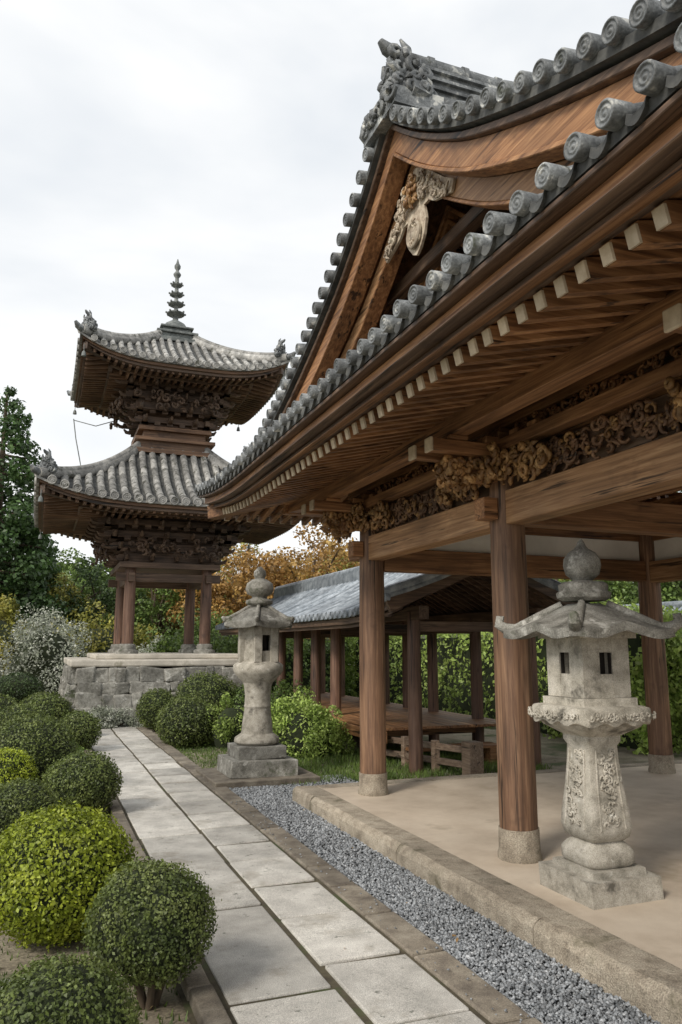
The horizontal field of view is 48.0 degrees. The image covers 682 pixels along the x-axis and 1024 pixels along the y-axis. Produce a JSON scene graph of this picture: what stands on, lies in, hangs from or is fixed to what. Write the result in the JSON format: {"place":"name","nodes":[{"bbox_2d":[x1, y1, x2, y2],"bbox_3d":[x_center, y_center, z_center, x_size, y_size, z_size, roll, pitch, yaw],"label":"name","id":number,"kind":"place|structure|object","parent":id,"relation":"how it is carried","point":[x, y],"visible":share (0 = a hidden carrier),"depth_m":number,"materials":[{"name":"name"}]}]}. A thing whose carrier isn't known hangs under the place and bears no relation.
{"place":"outdoors","nodes":[
{"label":"outdoors","id":0,"kind":"place"},
{"bbox_2d":[0,812,187,1023],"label":"soil","id":1,"kind":"structure","parent":0,"point":[171,1020],"depth_m":3.61,"materials":[{"name":"brown soil"}]},
{"bbox_2d":[0,662,681,1023],"bbox_3d":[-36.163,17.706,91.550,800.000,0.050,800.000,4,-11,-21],"label":"ground","id":2,"kind":"structure","parent":0,"point":[554,753],"depth_m":4.18,"materials":[{"name":"green plant"}]},
{"bbox_2d":[0,693,19,711],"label":"topiary bush","id":3,"kind":"object","parent":2,"relation":"on","point":[6,701],"visible":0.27,"depth_m":15.03,"materials":[{"name":"green plant"}]},
{"bbox_2d":[0,745,38,787],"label":"topiary bush","id":4,"kind":"object","parent":2,"relation":"on","point":[14,764],"visible":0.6,"depth_m":7.41,"materials":[{"name":"green plant"}]},
{"bbox_2d":[0,672,43,703],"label":"topiary bush","id":5,"kind":"object","parent":2,"relation":"on","point":[18,686],"visible":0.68,"depth_m":19.50,"materials":[{"name":"green plant"}]},
{"bbox_2d":[0,593,44,675],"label":"leafy shrub","id":6,"kind":"object","parent":2,"relation":"on","point":[4,625],"visible":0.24,"depth_m":25.27,"materials":[{"name":"green plant"}]},
{"bbox_2d":[0,703,46,731],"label":"topiary bush","id":7,"kind":"object","parent":2,"relation":"on","point":[9,712],"visible":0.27,"depth_m":12.06,"materials":[{"name":"green plant"}]},
{"bbox_2d":[0,777,59,841],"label":"topiary bush","id":8,"kind":"object","parent":2,"relation":"on","point":[22,795],"visible":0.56,"depth_m":6.13,"materials":[{"name":"green plant"}]},
{"bbox_2d":[0,385,69,633],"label":"conifer tree","id":9,"kind":"object","parent":2,"relation":"on","point":[28,561],"visible":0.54,"depth_m":28.18,"materials":[{"name":"green plant"}]},
{"bbox_2d":[0,711,79,784],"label":"topiary bush","id":10,"kind":"object","parent":2,"relation":"on","point":[45,742],"visible":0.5,"depth_m":8.11,"materials":[{"name":"green plant"}]},
{"bbox_2d":[20,691,59,704],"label":"topiary bush","id":11,"kind":"object","parent":2,"relation":"on","point":[32,697],"visible":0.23,"depth_m":17.14,"materials":[{"name":"green plant"}]},
{"bbox_2d":[0,602,91,693],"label":"flowering bush","id":12,"kind":"object","parent":2,"relation":"on","point":[39,654],"visible":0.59,"depth_m":21.54,"materials":[{"name":"white plant"}]},
{"bbox_2d":[0,572,98,631],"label":"garden tree","id":13,"kind":"object","parent":2,"relation":"on","point":[63,578],"visible":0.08,"depth_m":29.84,"materials":[{"name":"green plant"}]},
{"bbox_2d":[27,694,73,722],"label":"topiary bush","id":14,"kind":"object","parent":2,"relation":"on","point":[56,706],"visible":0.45,"depth_m":14.54,"materials":[{"name":"green plant"}]},
{"bbox_2d":[23,547,115,627],"bbox_3d":[-12.119,4.572,33.619,5.232,6.081,5.144,1,-10,-5],"label":"garden tree","id":15,"kind":"object","parent":2,"relation":"on","point":[88,590],"visible":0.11,"depth_m":33.54,"materials":[{"name":"green plant"}]},
{"bbox_2d":[0,947,142,1023],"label":"topiary bush","id":16,"kind":"object","parent":2,"relation":"on","point":[54,990],"visible":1,"depth_m":2.63,"materials":[{"name":"green plant"}]},
{"bbox_2d":[0,797,143,951],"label":"topiary bush","id":17,"kind":"object","parent":2,"relation":"on","point":[56,866],"visible":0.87,"depth_m":4.05,"materials":[{"name":"green plant"}]},
{"bbox_2d":[70,741,84,755],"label":"topiary bush","id":18,"kind":"object","parent":2,"relation":"on","point":[82,748],"visible":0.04,"depth_m":9.69,"materials":[{"name":"green plant"}]},
{"bbox_2d":[57,708,101,749],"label":"topiary bush","id":19,"kind":"object","parent":2,"relation":"on","point":[86,725],"visible":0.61,"depth_m":11.42,"materials":[{"name":"green plant"}]},
{"bbox_2d":[39,748,123,817],"bbox_3d":[-2.458,2.595,7.298,0.800,0.669,0.789,4,-11,-21],"label":"topiary bush","id":20,"kind":"object","parent":2,"relation":"on","point":[86,780],"visible":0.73,"depth_m":7.09,"materials":[{"name":"green plant"}]},
{"bbox_2d":[44,556,164,640],"bbox_3d":[-10.065,4.492,31.059,5.548,5.318,5.268,-2,-10,9],"label":"garden tree","id":21,"kind":"object","parent":2,"relation":"on","point":[106,596],"visible":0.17,"depth_m":30.09,"materials":[{"name":"green plant"}]},
{"bbox_2d":[51,599,160,656],"bbox_3d":[-8.088,4.748,25.377,3.940,3.775,3.202,6,-12,-33],"label":"leafy shrub","id":22,"kind":"object","parent":2,"relation":"on","point":[102,639],"visible":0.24,"depth_m":25.17,"materials":[{"name":"green plant"}]},
{"bbox_2d":[87,705,138,728],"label":"leafy shrub","id":23,"kind":"object","parent":2,"relation":"on","point":[108,718],"visible":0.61,"depth_m":14.83,"materials":[{"name":"grey plant"}]},
{"bbox_2d":[110,635,161,652],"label":"flowering bush","id":24,"kind":"object","parent":2,"relation":"on","point":[145,649],"depth_m":22.87,"materials":[{"name":"plant"}]},
{"bbox_2d":[124,715,151,728],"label":"leafy shrub","id":25,"kind":"object","parent":2,"relation":"on","point":[136,724],"visible":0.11,"depth_m":14.96,"materials":[{"name":"grey plant"}]},
{"bbox_2d":[96,587,199,650],"bbox_3d":[-7.210,4.312,30.223,4.356,5.396,5.069,0,-10,2],"label":"garden tree","id":26,"kind":"object","parent":2,"relation":"on","point":[157,611],"visible":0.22,"depth_m":28.93,"materials":[{"name":"green plant"}]},
{"bbox_2d":[80,856,221,1010],"bbox_3d":[-0.868,1.931,3.504,0.638,0.662,0.619,4,-11,-21],"label":"topiary bush","id":27,"kind":"object","parent":2,"relation":"on","point":[149,920],"visible":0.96,"depth_m":3.36,"materials":[{"name":"green plant"}]},
{"bbox_2d":[134,688,173,731],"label":"topiary bush","id":28,"kind":"object","parent":2,"relation":"on","point":[150,705],"visible":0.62,"depth_m":14.47,"materials":[{"name":"green plant"}]},
{"bbox_2d":[30,259,301,725],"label":"pagoda tower","id":29,"kind":"structure","parent":2,"relation":"on","point":[173,394],"depth_m":17.14,"materials":[{"name":"wood"}]},
{"bbox_2d":[137,588,225,647],"bbox_3d":[-7.855,4.734,35.272,5.460,6.345,5.368,4,-11,-20],"label":"garden tree","id":30,"kind":"object","parent":2,"relation":"on","point":[158,598],"visible":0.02,"depth_m":33.37,"materials":[{"name":"green plant"}]},
{"bbox_2d":[153,693,218,748],"bbox_3d":[-2.497,3.453,12.488,1.084,0.976,1.130,4,-11,-21],"label":"topiary bush","id":31,"kind":"object","parent":2,"relation":"on","point":[183,721],"visible":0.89,"depth_m":12.20,"materials":[{"name":"green plant"}]},
{"bbox_2d":[144,601,237,652],"bbox_3d":[-4.228,4.673,24.648,4.699,3.599,2.693,2,-10,-10],"label":"leafy shrub","id":32,"kind":"object","parent":2,"relation":"on","point":[213,631],"visible":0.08,"depth_m":24.45,"materials":[{"name":"green plant"}]},
{"bbox_2d":[174,670,238,715],"bbox_3d":[-2.605,3.653,14.838,1.386,1.194,1.386,4,-11,-21],"label":"topiary bush","id":33,"kind":"object","parent":2,"relation":"on","point":[212,688],"visible":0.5,"depth_m":14.58,"materials":[{"name":"green plant"}]},
{"bbox_2d":[162,542,273,636],"bbox_3d":[-4.176,3.943,29.308,4.920,5.816,5.005,4,-11,-21],"label":"maple tree","id":34,"kind":"object","parent":2,"relation":"on","point":[219,591],"visible":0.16,"depth_m":28.27,"materials":[{"name":"orange plant"}]},
{"bbox_2d":[203,692,243,748],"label":"leafy shrub","id":35,"kind":"object","parent":2,"relation":"on","point":[227,725],"visible":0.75,"depth_m":12.23,"materials":[{"name":"green plant"}]},
{"bbox_2d":[161,735,304,768],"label":"grass","id":36,"kind":"structure","parent":2,"relation":"on","point":[199,751],"depth_m":11.53,"materials":[{"name":"green plant"}]},
{"bbox_2d":[175,543,305,623],"bbox_3d":[-4.345,4.331,33.821,6.936,6.648,6.585,9,-14,-43],"label":"garden tree","id":37,"kind":"object","parent":2,"relation":"on","point":[254,549],"visible":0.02,"depth_m":34.02,"materials":[{"name":"orange plant"}]},
{"bbox_2d":[149,629,354,695],"bbox_3d":[-2.425,4.316,21.533,5.930,2.230,2.268,4,-11,-21],"label":"hedge","id":38,"kind":"object","parent":2,"relation":"on","point":[168,645],"visible":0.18,"depth_m":21.49,"materials":[{"name":"green plant"}]},
{"bbox_2d":[231,684,274,710],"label":"topiary bush","id":39,"kind":"object","parent":2,"relation":"on","point":[239,699],"visible":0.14,"depth_m":14.65,"materials":[{"name":"green plant"}]},
{"bbox_2d":[196,567,320,787],"bbox_3d":[-1.026,1.983,9.539,1.266,2.607,1.155,4,-11,-21],"label":"stone lantern","id":40,"kind":"object","parent":2,"relation":"on","point":[256,755],"visible":1,"depth_m":9.30,"materials":[{"name":"grey stone"}]},
{"bbox_2d":[270,679,309,720],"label":"leafy shrub","id":41,"kind":"object","parent":2,"relation":"on","point":[282,687],"visible":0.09,"depth_m":13.58,"materials":[{"name":"green plant"}]},
{"bbox_2d":[231,520,359,653],"bbox_3d":[-1.023,3.494,28.614,6.769,6.488,6.427,5,-11,-28],"label":"maple tree","id":42,"kind":"object","parent":2,"relation":"on","point":[288,570],"visible":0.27,"depth_m":27.49,"materials":[{"name":"orange plant"}]},
{"bbox_2d":[146,735,458,1007],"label":"fallen leaves","id":43,"kind":"object","parent":2,"relation":"on","point":[456,939],"visible":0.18,"depth_m":4.14,"materials":[{"name":"brown plant"}]},
{"bbox_2d":[84,726,542,1023],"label":"stone path","id":44,"kind":"structure","parent":2,"relation":"on","point":[291,923],"depth_m":4.26,"materials":[{"name":"stone"}]},
{"bbox_2d":[271,685,356,760],"bbox_3d":[-0.579,3.207,11.470,1.553,1.191,1.249,-5,-11,25],"label":"leafy shrub","id":45,"kind":"object","parent":2,"relation":"on","point":[306,727],"visible":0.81,"depth_m":11.18,"materials":[{"name":"green plant"}]},
{"bbox_2d":[287,537,347,578],"bbox_3d":[-1.065,4.478,34.722,5.394,6.680,6.276,-6,-12,31],"label":"maple tree","id":46,"kind":"object","parent":2,"relation":"on","point":[313,555],"visible":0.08,"depth_m":33.77,"materials":[{"name":"orange plant"}]},
{"bbox_2d":[306,555,356,577],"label":"garden tree","id":47,"kind":"object","parent":2,"relation":"on","point":[344,568],"visible":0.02,"depth_m":32.14,"materials":[{"name":"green plant"}]},
{"bbox_2d":[3,556,661,656],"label":"treeline","id":48,"kind":"object","parent":2,"relation":"on","point":[82,580],"depth_m":45.68,"materials":[{"name":"green plant"}]},
{"bbox_2d":[215,566,589,773],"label":"covered walkway","id":49,"kind":"structure","parent":2,"relation":"on","point":[320,609],"depth_m":11.91,"materials":[{"name":"brown wood"}]},
{"bbox_2d":[281,742,551,785],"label":"grass","id":50,"kind":"structure","parent":2,"relation":"on","point":[316,763],"depth_m":10.09,"materials":[{"name":"green plant"}]},
{"bbox_2d":[386,736,483,774],"bbox_3d":[1.109,3.185,10.160,0.241,0.440,1.987,7,-12,-36],"label":"wooden railing","id":51,"kind":"object","parent":2,"relation":"on","point":[472,762],"visible":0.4,"depth_m":9.73,"materials":[{"name":"brown wood"}]},
{"bbox_2d":[194,0,681,1023],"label":"temple hall","id":52,"kind":"structure","parent":2,"relation":"on","point":[484,374],"depth_m":5.11,"materials":[{"name":"wood"}]},
{"bbox_2d":[494,539,681,909],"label":"stone lantern","id":53,"kind":"object","parent":52,"relation":"on","point":[591,709],"visible":1,"depth_m":4.60,"materials":[{"name":"grey stone"}]},
{"bbox_2d":[345,596,681,755],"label":"hedge","id":54,"kind":"object","parent":2,"relation":"on","point":[454,678],"visible":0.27,"depth_m":16.12,"materials":[{"name":"green plant"}]},
{"bbox_2d":[554,579,638,604],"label":"garden tree","id":55,"kind":"object","parent":2,"relation":"on","point":[614,589],"visible":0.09,"depth_m":22.45,"materials":[{"name":"green plant"}]},
{"bbox_2d":[618,491,681,600],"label":"garden tree","id":56,"kind":"object","parent":2,"relation":"on","point":[633,584],"visible":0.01,"depth_m":25.09,"materials":[{"name":"green plant"}]},
{"bbox_2d":[621,581,681,601],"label":"garden tree","id":57,"kind":"object","parent":2,"relation":"on","point":[673,592],"visible":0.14,"depth_m":18.25,"materials":[{"name":"green plant"}]},
{"bbox_2d":[623,601,681,613],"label":"wall coping","id":58,"kind":"object","parent":2,"relation":"on","point":[676,604],"depth_m":15.46,"materials":[{"name":"grey stone"}]},
{"bbox_2d":[0,0,681,584],"label":"sky","id":59,"kind":"structure","parent":0,"point":[219,138],"materials":[{"name":"white"}]},
{"bbox_2d":[229,774,660,1023],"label":"gravel","id":60,"kind":"structure","parent":0,"point":[537,984],"depth_m":4.33,"materials":[{"name":"grey gravel"}]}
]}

